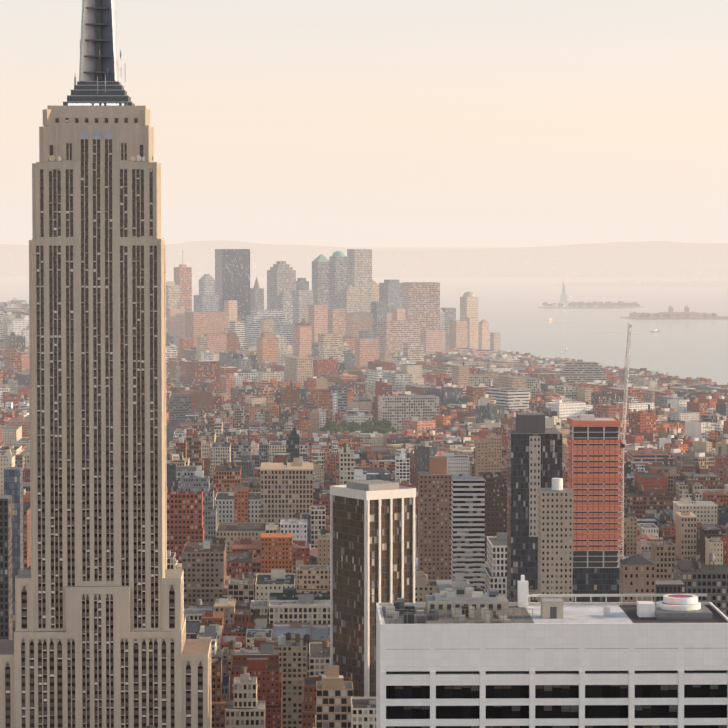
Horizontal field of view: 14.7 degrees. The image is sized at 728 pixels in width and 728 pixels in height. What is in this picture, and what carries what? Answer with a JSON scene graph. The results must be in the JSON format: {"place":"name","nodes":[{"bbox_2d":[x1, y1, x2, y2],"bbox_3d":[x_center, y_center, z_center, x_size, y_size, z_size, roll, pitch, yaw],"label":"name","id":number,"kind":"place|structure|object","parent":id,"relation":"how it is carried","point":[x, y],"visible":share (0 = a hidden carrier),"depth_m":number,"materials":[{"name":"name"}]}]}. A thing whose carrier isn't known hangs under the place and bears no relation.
{"place":"outdoors","nodes":[
{"label":"outdoors","id":0,"kind":"place"},
{"bbox_2d":[166,420,417,491],"bbox_3d":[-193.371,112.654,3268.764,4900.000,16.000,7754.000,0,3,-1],"label":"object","id":1,"kind":"structure","parent":0,"point":[171,427],"depth_m":3727.74,"materials":[{"name":"concrete"}]},
{"bbox_2d":[0,0,210,727],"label":"skyscraper","id":2,"kind":"structure","parent":1,"relation":"on","point":[99,640],"depth_m":1251.88,"materials":[{"name":"stone"}]},
{"bbox_2d":[324,420,336,427],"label":"tree","id":3,"kind":"object","parent":1,"relation":"on","point":[328,423],"visible":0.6,"depth_m":3663.99,"materials":[{"name":"green plant"}]},
{"bbox_2d":[351,427,365,432],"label":"tree","id":4,"kind":"object","parent":1,"relation":"on","point":[361,430],"visible":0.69,"depth_m":3561.08,"materials":[{"name":"green plant"}]},
{"bbox_2d":[0,249,727,727],"bbox_3d":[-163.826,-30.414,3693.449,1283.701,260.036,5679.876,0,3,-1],"label":"buildings","id":5,"kind":"structure","parent":1,"relation":"on","point":[564,539],"depth_m":1693.64,"materials":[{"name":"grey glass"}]},
{"bbox_2d":[0,362,727,524],"bbox_3d":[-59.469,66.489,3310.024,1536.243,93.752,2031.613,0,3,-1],"label":"city blocks","id":6,"kind":"structure","parent":1,"relation":"on","point":[676,445],"depth_m":3371.67,"materials":[{"name":"brown brick"}]},
{"bbox_2d":[0,298,727,393],"bbox_3d":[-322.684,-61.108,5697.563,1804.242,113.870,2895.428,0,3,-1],"label":"city blocks","id":7,"kind":"structure","parent":1,"relation":"on","point":[189,363],"depth_m":4715.99,"materials":[{"name":"brown brick"}]},
{"bbox_2d":[362,426,372,432],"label":"tree","id":8,"kind":"object","parent":1,"relation":"on","point":[369,428],"visible":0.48,"depth_m":3580.32,"materials":[{"name":"green plant"}]},
{"bbox_2d":[362,421,373,425],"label":"tree","id":9,"kind":"object","parent":1,"relation":"on","point":[366,423],"visible":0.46,"depth_m":3638.02,"materials":[{"name":"green plant"}]},
{"bbox_2d":[365,418,379,425],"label":"tree","id":10,"kind":"object","parent":1,"relation":"on","point":[375,422],"visible":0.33,"depth_m":3659.16,"materials":[{"name":"green plant"}]},
{"bbox_2d":[23,457,727,727],"bbox_3d":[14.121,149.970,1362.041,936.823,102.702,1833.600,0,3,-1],"label":"city blocks","id":11,"kind":"structure","parent":1,"relation":"on","point":[257,603],"depth_m":1814.30,"materials":[{"name":"brown brick"}]},
{"bbox_2d":[379,428,388,433],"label":"tree","id":12,"kind":"object","parent":1,"relation":"on","point":[384,431],"visible":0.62,"depth_m":3560.57,"materials":[{"name":"green plant"}]},
{"bbox_2d":[378,420,391,425],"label":"tree","id":13,"kind":"object","parent":1,"relation":"on","point":[385,422],"visible":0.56,"depth_m":3646.96,"materials":[{"name":"green plant"}]},
{"bbox_2d":[376,575,727,727],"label":"office building","id":14,"kind":"structure","parent":1,"relation":"on","point":[471,657],"depth_m":524.75,"materials":[{"name":"concrete"}]},
{"bbox_2d":[617,323,631,601],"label":"tower crane","id":15,"kind":"object","parent":1,"relation":"on","point":[623,437],"visible":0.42,"depth_m":1604.21,"materials":[{"name":"paint"}]},
{"bbox_2d":[0,247,727,384],"bbox_3d":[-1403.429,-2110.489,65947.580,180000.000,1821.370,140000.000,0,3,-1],"label":"harbour water","id":16,"kind":"structure","parent":0,"point":[512,314],"depth_m":8588.66,"materials":[{"name":"grey liquid"}]},
{"bbox_2d":[547,296,659,352],"bbox_3d":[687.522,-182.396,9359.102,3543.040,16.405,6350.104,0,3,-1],"label":"boats","id":17,"kind":"object","parent":16,"relation":"on","point":[655,330],"visible":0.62,"depth_m":7407.04,"materials":[{"name":"paint"}]},
{"bbox_2d":[537,305,727,319],"bbox_3d":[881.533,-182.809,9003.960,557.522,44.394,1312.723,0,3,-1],"label":"islands","id":18,"kind":"object","parent":16,"relation":"on","point":[693,316],"visible":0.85,"depth_m":8435.60,"materials":[{"name":"concrete"}]},
{"bbox_2d":[550,280,576,307],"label":"statue of liberty","id":19,"kind":"object","parent":18,"relation":"on","point":[563,300],"visible":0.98,"depth_m":9542.78,"materials":[{"name":"metal"}]},
{"bbox_2d":[0,240,727,285],"bbox_3d":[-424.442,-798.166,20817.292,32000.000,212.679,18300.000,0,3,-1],"label":"shore hills","id":20,"kind":"structure","parent":0,"point":[648,259],"depth_m":18543.18,"materials":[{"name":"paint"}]},
{"bbox_2d":[0,0,727,247],"label":"sky","id":21,"kind":"structure","parent":0,"point":[333,123],"materials":[{"name":"beige"}]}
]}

